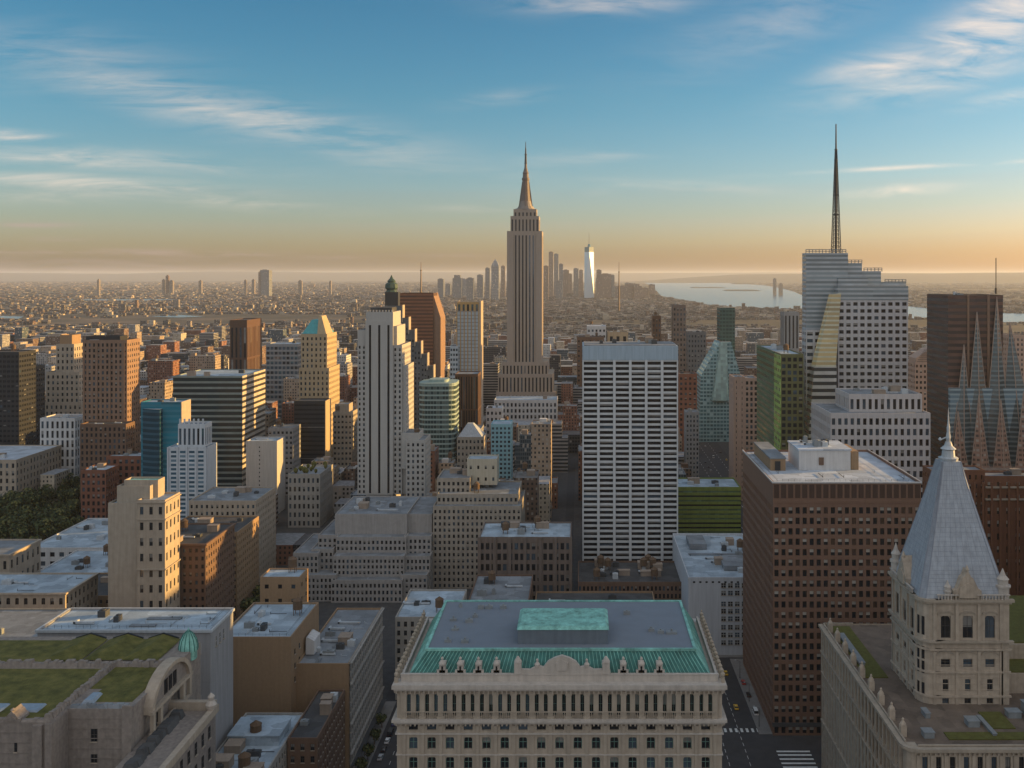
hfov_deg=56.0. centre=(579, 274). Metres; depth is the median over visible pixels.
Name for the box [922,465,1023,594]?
rust brick block
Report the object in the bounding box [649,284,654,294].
skyscraper
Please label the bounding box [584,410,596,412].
window
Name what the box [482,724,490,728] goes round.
window
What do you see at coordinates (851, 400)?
window
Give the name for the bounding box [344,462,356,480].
city building
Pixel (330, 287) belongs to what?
distant tower
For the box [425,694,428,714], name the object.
window
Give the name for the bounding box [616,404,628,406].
window
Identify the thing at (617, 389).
window
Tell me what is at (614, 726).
window
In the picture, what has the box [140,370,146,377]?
city building
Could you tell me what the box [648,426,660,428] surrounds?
window
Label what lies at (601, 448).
window
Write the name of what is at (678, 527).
window
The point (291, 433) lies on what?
dim office block
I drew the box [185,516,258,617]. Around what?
brown apartment block
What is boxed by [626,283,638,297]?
skyscraper
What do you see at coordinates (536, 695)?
window
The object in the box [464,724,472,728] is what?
window
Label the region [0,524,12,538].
tree
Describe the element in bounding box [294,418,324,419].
window
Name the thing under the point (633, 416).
window
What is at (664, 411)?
window
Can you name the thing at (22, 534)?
tree
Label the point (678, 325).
slim dark tower
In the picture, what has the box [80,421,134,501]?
brown wing
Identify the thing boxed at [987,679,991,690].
window
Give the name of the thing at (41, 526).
tree
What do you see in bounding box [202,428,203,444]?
window
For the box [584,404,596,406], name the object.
window
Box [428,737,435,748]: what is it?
window
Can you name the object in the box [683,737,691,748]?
window
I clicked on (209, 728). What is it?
window
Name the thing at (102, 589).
town house block
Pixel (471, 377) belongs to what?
window
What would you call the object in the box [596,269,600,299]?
skyscraper
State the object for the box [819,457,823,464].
penthouse door
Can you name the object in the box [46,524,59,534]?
tree
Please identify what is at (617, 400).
window
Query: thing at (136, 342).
window
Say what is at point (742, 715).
road
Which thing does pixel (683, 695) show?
window
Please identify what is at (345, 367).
city building
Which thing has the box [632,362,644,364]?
window
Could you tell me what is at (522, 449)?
city building
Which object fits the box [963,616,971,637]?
window
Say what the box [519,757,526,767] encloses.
window
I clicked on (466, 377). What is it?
window
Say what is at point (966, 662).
window
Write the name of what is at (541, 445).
city building
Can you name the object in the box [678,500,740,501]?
window
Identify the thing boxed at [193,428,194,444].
window
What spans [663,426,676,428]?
window
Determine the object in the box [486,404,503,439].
white topped block
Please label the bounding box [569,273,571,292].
skyscraper
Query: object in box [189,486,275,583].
brown apartment block
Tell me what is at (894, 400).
window
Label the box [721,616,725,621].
window
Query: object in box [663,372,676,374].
window
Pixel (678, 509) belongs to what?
window
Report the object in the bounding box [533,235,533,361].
window
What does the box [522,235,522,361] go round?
window
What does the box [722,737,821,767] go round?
road
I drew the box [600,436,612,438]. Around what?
window
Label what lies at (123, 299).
creek
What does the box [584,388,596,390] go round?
window
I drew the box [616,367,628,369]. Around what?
window
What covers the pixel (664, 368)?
window
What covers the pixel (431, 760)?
window
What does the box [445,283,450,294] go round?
skyscraper
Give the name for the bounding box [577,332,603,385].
brown slab
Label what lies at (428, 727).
window
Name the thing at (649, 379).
window
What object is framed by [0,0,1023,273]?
sky
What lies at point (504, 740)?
window
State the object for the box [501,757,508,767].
window
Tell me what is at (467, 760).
window
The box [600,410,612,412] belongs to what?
window
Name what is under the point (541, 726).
window
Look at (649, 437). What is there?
window
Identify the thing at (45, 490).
tree
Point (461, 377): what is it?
window
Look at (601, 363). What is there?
window
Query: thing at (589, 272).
obelisk tower
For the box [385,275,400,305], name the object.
domed dark tower
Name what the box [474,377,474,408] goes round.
window
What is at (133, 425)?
window
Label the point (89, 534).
hall
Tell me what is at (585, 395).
window
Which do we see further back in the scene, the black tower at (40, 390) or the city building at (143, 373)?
the city building at (143, 373)
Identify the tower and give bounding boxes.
[0,344,35,444]
[36,364,44,444]
[45,334,82,416]
[83,335,139,451]
[97,279,100,294]
[108,477,180,606]
[162,279,164,294]
[166,275,169,293]
[167,419,216,519]
[169,280,173,294]
[173,369,264,486]
[199,280,202,294]
[230,318,261,368]
[244,279,246,293]
[252,279,254,293]
[294,398,330,464]
[298,280,302,294]
[299,315,339,457]
[329,280,331,294]
[333,402,356,466]
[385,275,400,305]
[385,305,441,428]
[400,292,444,376]
[419,377,458,463]
[450,300,482,424]
[455,371,480,433]
[457,422,486,468]
[491,420,512,478]
[582,336,677,560]
[584,244,593,297]
[651,312,660,340]
[671,303,685,371]
[678,371,696,451]
[684,408,698,476]
[686,330,705,372]
[696,307,739,441]
[729,374,756,500]
[757,343,802,449]
[773,278,775,294]
[779,283,782,294]
[780,310,798,351]
[802,124,907,439]
[927,288,1002,464]
[1003,331,1023,380]
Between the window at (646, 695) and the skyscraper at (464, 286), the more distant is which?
the skyscraper at (464, 286)
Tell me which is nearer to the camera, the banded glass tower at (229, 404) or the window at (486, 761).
the window at (486, 761)
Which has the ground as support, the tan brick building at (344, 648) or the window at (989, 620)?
the tan brick building at (344, 648)
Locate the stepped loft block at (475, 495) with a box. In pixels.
[433,455,524,588]
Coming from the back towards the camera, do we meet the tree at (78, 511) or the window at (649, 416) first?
the tree at (78, 511)
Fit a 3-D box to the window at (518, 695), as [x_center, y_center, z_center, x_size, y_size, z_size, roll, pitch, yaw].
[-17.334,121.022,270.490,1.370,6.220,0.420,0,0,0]
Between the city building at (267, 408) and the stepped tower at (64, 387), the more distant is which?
the city building at (267, 408)
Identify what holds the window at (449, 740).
in the stone palace
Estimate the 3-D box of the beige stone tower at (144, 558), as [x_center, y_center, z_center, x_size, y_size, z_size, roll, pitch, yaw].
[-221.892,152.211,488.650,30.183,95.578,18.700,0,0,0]
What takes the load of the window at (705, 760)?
in the stone palace
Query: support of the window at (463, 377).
in the bronze tower at (469, 396)
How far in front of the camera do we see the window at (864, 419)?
620.71 m
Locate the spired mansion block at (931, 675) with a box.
[818,408,1023,767]
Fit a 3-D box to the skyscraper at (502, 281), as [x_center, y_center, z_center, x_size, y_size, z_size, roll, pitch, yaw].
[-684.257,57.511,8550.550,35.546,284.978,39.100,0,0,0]
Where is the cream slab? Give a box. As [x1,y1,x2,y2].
[246,437,284,513]
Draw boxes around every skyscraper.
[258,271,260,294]
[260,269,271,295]
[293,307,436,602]
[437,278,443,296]
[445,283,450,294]
[452,275,462,297]
[463,278,465,295]
[466,277,473,299]
[477,274,483,297]
[485,267,489,298]
[491,259,498,299]
[496,142,556,395]
[501,265,504,297]
[543,265,548,299]
[549,251,552,295]
[554,254,558,294]
[555,280,562,299]
[559,263,562,280]
[563,269,568,296]
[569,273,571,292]
[573,268,578,295]
[579,269,582,294]
[579,278,581,293]
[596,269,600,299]
[601,273,610,298]
[611,274,613,296]
[612,286,615,297]
[616,285,627,299]
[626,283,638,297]
[634,285,641,298]
[642,287,647,296]
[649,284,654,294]
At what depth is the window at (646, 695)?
270.71 m
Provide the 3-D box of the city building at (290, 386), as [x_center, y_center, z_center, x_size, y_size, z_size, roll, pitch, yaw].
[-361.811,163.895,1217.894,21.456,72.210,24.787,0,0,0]
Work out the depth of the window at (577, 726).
270.71 m
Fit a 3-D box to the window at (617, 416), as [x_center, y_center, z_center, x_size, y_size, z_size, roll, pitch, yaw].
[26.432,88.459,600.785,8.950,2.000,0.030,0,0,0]
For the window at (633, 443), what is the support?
in the white grid tower at (629, 450)
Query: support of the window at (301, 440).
in the black tower at (312, 416)
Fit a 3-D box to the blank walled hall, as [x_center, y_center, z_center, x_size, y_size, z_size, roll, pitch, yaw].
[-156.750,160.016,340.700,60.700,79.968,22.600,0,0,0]
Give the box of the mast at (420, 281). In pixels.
[420,270,421,292]
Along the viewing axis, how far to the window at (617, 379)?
600.73 m
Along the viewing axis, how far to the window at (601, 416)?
600.73 m
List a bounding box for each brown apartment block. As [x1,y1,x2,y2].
[180,518,235,621]
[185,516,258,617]
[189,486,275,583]
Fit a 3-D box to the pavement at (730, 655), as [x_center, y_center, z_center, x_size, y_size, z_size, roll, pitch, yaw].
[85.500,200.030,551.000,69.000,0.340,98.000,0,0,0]
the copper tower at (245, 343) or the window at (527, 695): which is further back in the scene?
the copper tower at (245, 343)
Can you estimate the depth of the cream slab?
800.00 m
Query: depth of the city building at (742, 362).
1541.21 m
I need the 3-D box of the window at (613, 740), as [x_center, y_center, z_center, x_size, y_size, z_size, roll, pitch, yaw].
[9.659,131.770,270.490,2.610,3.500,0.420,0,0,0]
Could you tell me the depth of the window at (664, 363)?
600.73 m
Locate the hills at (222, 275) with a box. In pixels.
[0,271,945,279]
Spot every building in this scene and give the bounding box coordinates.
[0,445,60,496]
[0,539,41,572]
[0,573,99,607]
[0,608,67,636]
[0,627,218,767]
[36,351,55,363]
[45,363,55,394]
[48,356,55,363]
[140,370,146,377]
[141,397,190,491]
[147,355,179,385]
[149,380,172,399]
[181,368,188,373]
[189,353,220,370]
[233,597,318,726]
[265,402,283,423]
[265,410,275,436]
[282,397,296,423]
[283,376,298,402]
[296,607,385,767]
[311,456,338,484]
[337,352,350,361]
[337,361,351,386]
[339,467,345,480]
[340,373,349,401]
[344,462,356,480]
[350,489,403,498]
[354,396,356,408]
[355,467,356,489]
[395,589,466,699]
[426,492,436,495]
[429,440,438,491]
[435,451,455,491]
[469,570,532,599]
[483,345,506,362]
[483,362,498,413]
[487,433,490,454]
[494,356,506,371]
[513,422,517,440]
[514,462,538,521]
[515,429,530,469]
[531,418,551,520]
[535,591,654,599]
[550,419,567,472]
[552,477,557,508]
[558,401,578,430]
[573,385,581,408]
[578,445,581,500]
[578,554,680,599]
[580,413,581,444]
[673,533,742,654]
[678,427,681,451]
[678,463,690,477]
[678,467,685,477]
[699,442,742,532]
[735,356,756,374]
[811,385,929,498]
[948,297,1023,470]
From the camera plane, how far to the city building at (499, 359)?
1544.21 m
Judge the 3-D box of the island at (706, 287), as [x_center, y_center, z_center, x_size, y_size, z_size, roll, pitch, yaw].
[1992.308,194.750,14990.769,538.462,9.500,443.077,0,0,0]
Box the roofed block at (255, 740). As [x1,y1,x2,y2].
[216,713,302,767]
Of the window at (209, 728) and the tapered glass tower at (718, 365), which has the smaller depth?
the window at (209, 728)
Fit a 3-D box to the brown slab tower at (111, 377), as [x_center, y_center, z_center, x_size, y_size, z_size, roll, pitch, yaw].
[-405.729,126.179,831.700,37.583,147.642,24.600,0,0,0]
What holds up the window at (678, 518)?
in the green ledge block at (709, 505)
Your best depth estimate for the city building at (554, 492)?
821.96 m
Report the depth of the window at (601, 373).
600.73 m
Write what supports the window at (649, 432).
in the white grid tower at (629, 450)
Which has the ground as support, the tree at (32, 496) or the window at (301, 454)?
the tree at (32, 496)
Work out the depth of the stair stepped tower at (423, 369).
902.10 m
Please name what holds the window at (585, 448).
in the white grid tower at (629, 450)
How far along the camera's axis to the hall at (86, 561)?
608.94 m
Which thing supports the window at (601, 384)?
in the white grid tower at (629, 450)
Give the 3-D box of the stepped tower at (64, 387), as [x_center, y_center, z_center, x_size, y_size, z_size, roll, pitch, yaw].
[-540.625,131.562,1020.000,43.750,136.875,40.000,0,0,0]
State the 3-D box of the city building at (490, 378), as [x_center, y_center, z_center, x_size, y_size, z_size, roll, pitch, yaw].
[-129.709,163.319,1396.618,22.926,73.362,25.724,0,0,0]
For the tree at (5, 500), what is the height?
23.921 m
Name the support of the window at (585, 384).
in the white grid tower at (629, 450)
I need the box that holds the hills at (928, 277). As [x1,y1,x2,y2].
[634,272,1023,282]
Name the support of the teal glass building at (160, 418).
on the ground
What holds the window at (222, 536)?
in the brown apartment block at (207, 565)
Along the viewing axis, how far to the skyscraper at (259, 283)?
9000.00 m
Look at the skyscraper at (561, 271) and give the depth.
8139.00 m
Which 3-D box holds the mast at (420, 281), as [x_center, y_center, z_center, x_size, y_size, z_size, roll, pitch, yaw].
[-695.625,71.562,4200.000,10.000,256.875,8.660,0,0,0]
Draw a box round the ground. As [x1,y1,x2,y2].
[0,280,1023,736]
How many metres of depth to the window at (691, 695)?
270.71 m
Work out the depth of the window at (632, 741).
270.71 m
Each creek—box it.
[60,299,172,300]
[150,315,204,316]
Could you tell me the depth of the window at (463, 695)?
270.71 m
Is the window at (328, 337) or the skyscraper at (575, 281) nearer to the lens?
the window at (328, 337)
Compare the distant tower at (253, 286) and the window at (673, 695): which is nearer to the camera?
the window at (673, 695)
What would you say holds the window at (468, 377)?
in the bronze tower at (469, 396)
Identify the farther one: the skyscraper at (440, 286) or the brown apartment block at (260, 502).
the skyscraper at (440, 286)
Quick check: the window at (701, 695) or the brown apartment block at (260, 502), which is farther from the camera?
the brown apartment block at (260, 502)
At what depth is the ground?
3958.81 m
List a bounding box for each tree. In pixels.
[0,490,16,502]
[0,493,15,507]
[0,517,11,526]
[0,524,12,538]
[0,525,9,536]
[2,500,20,513]
[6,494,27,505]
[6,514,27,525]
[10,528,29,538]
[11,487,35,504]
[12,520,31,535]
[14,509,36,525]
[17,503,34,513]
[23,489,44,506]
[25,519,40,531]
[29,504,43,513]
[29,534,43,540]
[30,528,46,539]
[32,511,50,521]
[34,517,54,538]
[37,484,56,499]
[45,506,58,513]
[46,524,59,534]
[50,509,64,527]
[54,487,66,499]
[54,516,73,531]
[56,490,68,501]
[57,478,69,490]
[60,508,73,519]
[61,500,79,519]
[65,472,79,488]
[65,486,79,500]
[70,515,83,524]
[71,502,80,516]
[240,596,259,611]
[251,582,259,596]
[354,757,368,767]
[362,743,374,759]
[369,728,381,743]
[375,712,386,727]
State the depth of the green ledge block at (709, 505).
640.50 m
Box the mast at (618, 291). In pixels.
[618,271,619,310]
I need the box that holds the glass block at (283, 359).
[266,341,300,417]
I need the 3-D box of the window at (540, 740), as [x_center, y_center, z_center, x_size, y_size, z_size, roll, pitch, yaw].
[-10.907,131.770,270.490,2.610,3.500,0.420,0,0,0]
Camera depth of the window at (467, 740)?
270.71 m
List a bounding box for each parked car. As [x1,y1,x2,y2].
[377,754,383,760]
[381,745,386,751]
[384,737,390,743]
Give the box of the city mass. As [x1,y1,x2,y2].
[0,281,1023,564]
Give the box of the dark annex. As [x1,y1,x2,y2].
[287,689,344,767]
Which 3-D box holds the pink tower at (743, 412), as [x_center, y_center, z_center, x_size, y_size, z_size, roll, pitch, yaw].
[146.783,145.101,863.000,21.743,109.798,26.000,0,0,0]
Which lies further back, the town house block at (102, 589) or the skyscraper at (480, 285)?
the skyscraper at (480, 285)
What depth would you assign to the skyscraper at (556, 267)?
9285.00 m
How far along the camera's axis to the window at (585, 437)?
600.73 m
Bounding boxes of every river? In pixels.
[0,316,23,318]
[646,283,1023,322]
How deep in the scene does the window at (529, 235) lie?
1300.96 m
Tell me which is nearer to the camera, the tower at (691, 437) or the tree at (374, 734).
the tree at (374, 734)
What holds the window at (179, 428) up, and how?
in the white balcony tower at (192, 463)
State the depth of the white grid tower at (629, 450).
600.00 m
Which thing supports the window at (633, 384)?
in the white grid tower at (629, 450)
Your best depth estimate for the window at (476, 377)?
950.41 m
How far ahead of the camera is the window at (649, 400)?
600.73 m
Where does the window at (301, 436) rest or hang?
in the black tower at (312, 416)
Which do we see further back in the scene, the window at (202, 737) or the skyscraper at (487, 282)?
the skyscraper at (487, 282)
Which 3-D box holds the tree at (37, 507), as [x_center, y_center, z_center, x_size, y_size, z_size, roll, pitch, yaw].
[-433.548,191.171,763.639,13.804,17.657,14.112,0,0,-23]
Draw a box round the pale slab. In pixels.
[587,321,605,340]
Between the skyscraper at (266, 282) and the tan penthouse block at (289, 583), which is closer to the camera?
the tan penthouse block at (289, 583)
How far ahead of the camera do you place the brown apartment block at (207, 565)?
512.18 m
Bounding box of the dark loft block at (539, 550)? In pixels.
[478,515,571,599]
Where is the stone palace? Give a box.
[391,600,726,767]
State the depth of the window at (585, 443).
600.73 m
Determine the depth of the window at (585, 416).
600.73 m
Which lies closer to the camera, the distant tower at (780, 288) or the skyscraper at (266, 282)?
the skyscraper at (266, 282)
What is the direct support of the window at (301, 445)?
in the black tower at (312, 416)
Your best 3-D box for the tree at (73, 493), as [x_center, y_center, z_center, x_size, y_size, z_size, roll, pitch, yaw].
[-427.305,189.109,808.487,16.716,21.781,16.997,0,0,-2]
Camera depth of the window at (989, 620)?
310.59 m
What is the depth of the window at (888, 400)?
632.65 m
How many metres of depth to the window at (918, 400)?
632.65 m
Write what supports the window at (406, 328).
in the stair stepped tower at (423, 369)
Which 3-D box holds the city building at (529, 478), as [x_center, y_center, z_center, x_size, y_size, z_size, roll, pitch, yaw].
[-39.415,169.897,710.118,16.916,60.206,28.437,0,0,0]
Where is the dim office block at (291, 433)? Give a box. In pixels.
[268,419,300,495]
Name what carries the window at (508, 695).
in the stone palace
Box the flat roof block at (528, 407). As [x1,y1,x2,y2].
[494,395,557,419]
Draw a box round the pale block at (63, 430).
[40,414,82,477]
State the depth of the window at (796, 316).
1300.33 m
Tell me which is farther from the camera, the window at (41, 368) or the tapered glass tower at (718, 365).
the tapered glass tower at (718, 365)
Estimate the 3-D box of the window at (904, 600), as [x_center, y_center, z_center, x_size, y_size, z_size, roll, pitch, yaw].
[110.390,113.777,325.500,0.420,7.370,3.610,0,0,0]
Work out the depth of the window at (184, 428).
693.30 m
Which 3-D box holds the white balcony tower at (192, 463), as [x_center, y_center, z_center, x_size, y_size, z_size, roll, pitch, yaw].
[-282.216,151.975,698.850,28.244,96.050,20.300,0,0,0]
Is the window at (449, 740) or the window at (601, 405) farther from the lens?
the window at (601, 405)
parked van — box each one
[387,727,393,735]
[752,707,758,714]
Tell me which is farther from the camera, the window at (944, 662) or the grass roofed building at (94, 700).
the window at (944, 662)
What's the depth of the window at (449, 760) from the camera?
270.71 m
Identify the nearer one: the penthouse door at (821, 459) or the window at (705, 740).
the window at (705, 740)
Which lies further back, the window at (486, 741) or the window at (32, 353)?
the window at (32, 353)
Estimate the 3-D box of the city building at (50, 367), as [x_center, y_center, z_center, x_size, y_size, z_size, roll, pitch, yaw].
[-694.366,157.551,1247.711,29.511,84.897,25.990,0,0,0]
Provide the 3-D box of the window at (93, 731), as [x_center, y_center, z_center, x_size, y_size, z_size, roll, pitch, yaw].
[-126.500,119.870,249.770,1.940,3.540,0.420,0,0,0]
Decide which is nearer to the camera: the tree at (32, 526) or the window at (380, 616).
the window at (380, 616)
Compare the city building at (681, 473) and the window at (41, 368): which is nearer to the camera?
the city building at (681, 473)
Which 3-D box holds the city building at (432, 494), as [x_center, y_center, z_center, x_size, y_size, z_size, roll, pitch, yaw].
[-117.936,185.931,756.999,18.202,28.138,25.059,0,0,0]
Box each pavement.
[354,701,396,767]
[718,655,742,656]
[730,659,771,733]
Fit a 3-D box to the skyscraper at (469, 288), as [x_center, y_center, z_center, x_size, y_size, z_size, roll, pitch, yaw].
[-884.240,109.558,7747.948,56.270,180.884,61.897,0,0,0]
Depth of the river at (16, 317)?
4495.11 m
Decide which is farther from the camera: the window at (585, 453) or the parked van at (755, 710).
the window at (585, 453)
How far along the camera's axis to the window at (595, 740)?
270.71 m
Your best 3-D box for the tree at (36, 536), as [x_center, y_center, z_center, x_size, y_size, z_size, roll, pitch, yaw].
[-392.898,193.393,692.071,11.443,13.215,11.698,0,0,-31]
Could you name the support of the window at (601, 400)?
in the white grid tower at (629, 450)
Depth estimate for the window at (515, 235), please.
1300.96 m
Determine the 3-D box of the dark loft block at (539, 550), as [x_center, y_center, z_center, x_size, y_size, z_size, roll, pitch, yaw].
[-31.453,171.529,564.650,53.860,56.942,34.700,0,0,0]
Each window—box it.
[0,353,34,444]
[0,579,96,606]
[13,743,16,752]
[37,368,43,444]
[48,347,82,401]
[81,425,133,469]
[85,342,138,450]
[90,729,97,742]
[90,754,97,763]
[157,669,179,721]
[179,428,180,444]
[184,428,185,444]
[187,750,191,766]
[188,428,189,444]
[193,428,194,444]
[194,742,197,757]
[197,428,198,444]
[201,733,204,748]
[201,755,204,767]
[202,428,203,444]
[206,536,222,606]
[208,725,211,740]
[208,746,211,761]
[231,328,232,357]
[236,328,236,357]
[240,328,241,357]
[243,525,252,595]
[244,328,245,357]
[247,328,247,357]
[266,346,300,417]
[294,404,324,405]
[294,409,324,410]
[294,413,324,414]
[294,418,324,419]
[294,422,324,423]
[298,346,428,600]
[300,337,330,395]
[301,427,324,428]
[301,431,324,432]
[301,436,324,437]
[301,440,324,441]
[301,445,324,446]
[301,449,324,450]
[301,454,324,455]
[362,616,382,738]
[369,325,370,492]
[378,325,379,492]
[388,325,389,492]
[406,328,431,379]
[407,694,410,714]
[409,724,417,728]
[409,737,416,748]
[409,757,416,767]
[416,694,418,714]
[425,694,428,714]
[427,724,435,728]
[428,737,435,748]
[428,757,435,767]
[434,466,519,586]
[434,694,437,714]
[444,694,446,714]
[446,724,453,728]
[446,737,453,748]
[446,757,453,767]
[453,694,455,714]
[461,377,461,408]
[462,694,465,714]
[463,377,464,408]
[463,410,464,428]
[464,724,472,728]
[464,737,471,748]
[464,757,471,767]
[466,377,466,408]
[468,377,469,408]
[471,377,471,408]
[471,694,473,714]
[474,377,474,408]
[476,377,476,408]
[480,694,483,714]
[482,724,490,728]
[482,737,490,748]
[482,757,490,767]
[489,694,492,714]
[498,694,501,714]
[500,724,508,728]
[501,737,508,748]
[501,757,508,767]
[507,694,510,714]
[515,235,515,361]
[517,694,519,714]
[519,235,519,361]
[519,724,527,728]
[519,737,526,748]
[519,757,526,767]
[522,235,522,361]
[526,235,526,361]
[526,694,528,714]
[529,235,529,361]
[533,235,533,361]
[535,694,538,714]
[537,724,545,728]
[537,737,544,748]
[537,757,544,767]
[544,694,547,714]
[553,694,556,714]
[555,724,563,728]
[555,737,563,748]
[555,757,563,767]
[562,694,565,714]
[571,694,574,714]
[573,724,581,728]
[574,737,581,748]
[574,757,581,767]
[580,694,583,714]
[584,362,596,364]
[584,367,596,369]
[584,372,596,374]
[584,378,596,380]
[584,383,596,385]
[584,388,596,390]
[584,394,596,396]
[584,399,596,401]
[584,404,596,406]
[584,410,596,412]
[584,415,596,417]
[584,420,596,422]
[584,426,596,428]
[584,431,596,433]
[584,436,596,438]
[584,436,676,560]
[584,442,596,444]
[584,447,596,449]
[584,452,596,454]
[590,694,592,714]
[591,724,600,728]
[592,737,599,748]
[592,757,599,767]
[599,694,602,714]
[600,362,612,364]
[600,367,612,369]
[600,372,612,374]
[600,378,612,380]
[600,383,612,385]
[600,388,612,390]
[600,394,612,396]
[600,399,612,401]
[600,404,612,406]
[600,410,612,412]
[600,415,612,417]
[600,420,612,422]
[600,426,612,428]
[600,431,612,433]
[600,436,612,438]
[600,442,612,444]
[600,447,612,449]
[600,452,612,454]
[608,694,611,714]
[610,724,618,728]
[610,737,617,748]
[610,757,617,767]
[616,362,628,364]
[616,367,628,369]
[616,372,628,374]
[616,378,628,380]
[616,383,628,385]
[616,388,628,390]
[616,394,628,396]
[616,399,628,401]
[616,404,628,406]
[616,410,628,412]
[616,415,628,417]
[616,420,628,422]
[616,426,628,428]
[616,431,628,433]
[616,436,628,438]
[616,442,628,444]
[616,447,628,449]
[617,694,620,714]
[626,694,629,714]
[628,724,636,728]
[628,737,636,748]
[628,757,636,767]
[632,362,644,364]
[632,367,644,369]
[632,372,644,374]
[632,378,644,380]
[632,383,644,385]
[632,388,644,390]
[632,394,644,396]
[632,399,644,401]
[632,404,644,406]
[632,410,644,412]
[632,415,644,417]
[632,420,644,422]
[632,426,644,428]
[632,431,644,433]
[632,436,644,438]
[632,442,644,444]
[632,447,644,449]
[635,694,638,714]
[645,694,647,714]
[646,724,654,728]
[647,737,654,748]
[647,757,654,767]
[648,362,660,364]
[648,367,660,369]
[648,372,660,374]
[648,378,660,380]
[648,383,660,385]
[648,388,660,390]
[648,394,660,396]
[648,399,660,401]
[648,404,660,406]
[648,410,660,412]
[648,415,660,417]
[648,420,660,422]
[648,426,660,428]
[648,431,660,433]
[648,436,660,438]
[648,442,660,444]
[653,694,656,714]
[663,362,676,364]
[663,367,676,369]
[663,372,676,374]
[663,378,676,380]
[663,383,676,385]
[663,388,676,390]
[663,394,676,396]
[663,399,676,401]
[663,404,676,406]
[663,410,676,412]
[663,415,676,417]
[663,420,676,422]
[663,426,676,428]
[663,431,676,433]
[663,694,665,714]
[665,724,673,728]
[665,737,672,748]
[665,757,672,767]
[672,694,675,714]
[678,491,740,492]
[678,495,740,496]
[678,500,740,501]
[678,504,740,505]
[678,509,740,510]
[678,513,740,514]
[678,518,740,519]
[678,522,740,523]
[678,527,740,528]
[678,531,740,532]
[681,694,684,714]
[683,724,691,728]
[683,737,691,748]
[683,757,690,767]
[690,694,693,714]
[699,694,702,714]
[701,724,709,728]
[702,737,709,748]
[702,757,709,767]
[708,694,711,714]
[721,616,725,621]
[728,616,732,621]
[735,616,739,621]
[774,507,917,732]
[785,316,786,343]
[789,316,789,347]
[793,316,793,347]
[796,316,797,347]
[803,302,906,435]
[850,399,852,408]
[851,418,928,497]
[869,399,871,408]
[875,399,877,408]
[881,399,883,408]
[887,399,889,408]
[893,399,895,408]
[897,593,898,613]
[899,399,901,408]
[904,600,905,621]
[905,399,907,408]
[908,363,914,388]
[911,399,913,408]
[917,399,919,408]
[917,614,924,693]
[922,757,1023,767]
[941,616,949,637]
[941,659,949,666]
[942,698,948,703]
[943,679,947,690]
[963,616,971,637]
[963,659,971,666]
[965,679,969,690]
[965,698,970,703]
[976,484,981,522]
[985,616,993,637]
[985,659,993,666]
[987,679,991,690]
[987,698,992,703]
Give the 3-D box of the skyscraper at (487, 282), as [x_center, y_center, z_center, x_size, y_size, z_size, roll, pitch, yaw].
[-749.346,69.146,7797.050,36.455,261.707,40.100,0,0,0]
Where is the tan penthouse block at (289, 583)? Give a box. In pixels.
[260,556,307,601]
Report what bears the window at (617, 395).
in the white grid tower at (629, 450)
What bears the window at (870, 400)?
in the white pier building at (890, 423)
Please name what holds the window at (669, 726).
in the stone palace
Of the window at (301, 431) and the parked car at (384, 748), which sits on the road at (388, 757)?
the parked car at (384, 748)
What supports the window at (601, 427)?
in the white grid tower at (629, 450)
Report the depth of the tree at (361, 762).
382.80 m
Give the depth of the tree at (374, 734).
407.69 m
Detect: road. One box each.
[368,680,396,767]
[565,458,574,574]
[719,657,791,736]
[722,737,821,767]
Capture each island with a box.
[689,287,723,287]
[722,290,759,290]
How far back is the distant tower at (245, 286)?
9500.00 m
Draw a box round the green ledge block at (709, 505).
[678,477,740,532]
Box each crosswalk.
[724,728,757,731]
[777,751,817,767]
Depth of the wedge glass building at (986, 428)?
655.36 m
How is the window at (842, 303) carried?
in the faceted mast tower at (854, 325)
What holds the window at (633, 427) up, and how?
in the white grid tower at (629, 450)
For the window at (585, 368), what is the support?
in the white grid tower at (629, 450)
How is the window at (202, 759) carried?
in the grass roofed building at (94, 700)
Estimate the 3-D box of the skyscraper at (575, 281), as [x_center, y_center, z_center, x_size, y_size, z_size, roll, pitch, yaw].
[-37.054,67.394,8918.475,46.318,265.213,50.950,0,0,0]
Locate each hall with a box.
[35,607,234,750]
[41,518,107,567]
[41,544,107,572]
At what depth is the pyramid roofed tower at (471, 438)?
850.00 m
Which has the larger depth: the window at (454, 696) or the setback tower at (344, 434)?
the setback tower at (344, 434)
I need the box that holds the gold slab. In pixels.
[607,330,627,340]
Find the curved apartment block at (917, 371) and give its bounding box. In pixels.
[908,347,926,410]
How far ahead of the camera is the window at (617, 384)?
600.73 m
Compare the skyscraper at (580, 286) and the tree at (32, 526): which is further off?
the skyscraper at (580, 286)
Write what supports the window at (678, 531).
in the green ledge block at (709, 505)
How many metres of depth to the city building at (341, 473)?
860.72 m
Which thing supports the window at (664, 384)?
in the white grid tower at (629, 450)
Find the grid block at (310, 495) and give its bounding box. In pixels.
[288,461,332,527]
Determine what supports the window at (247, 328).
in the copper tower at (245, 343)
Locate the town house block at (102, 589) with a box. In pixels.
[98,573,107,606]
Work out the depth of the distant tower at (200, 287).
9502.15 m
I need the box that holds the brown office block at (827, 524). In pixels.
[742,435,921,734]
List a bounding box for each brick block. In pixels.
[81,463,118,519]
[106,449,140,484]
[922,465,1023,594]
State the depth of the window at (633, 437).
600.73 m
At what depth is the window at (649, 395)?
600.73 m

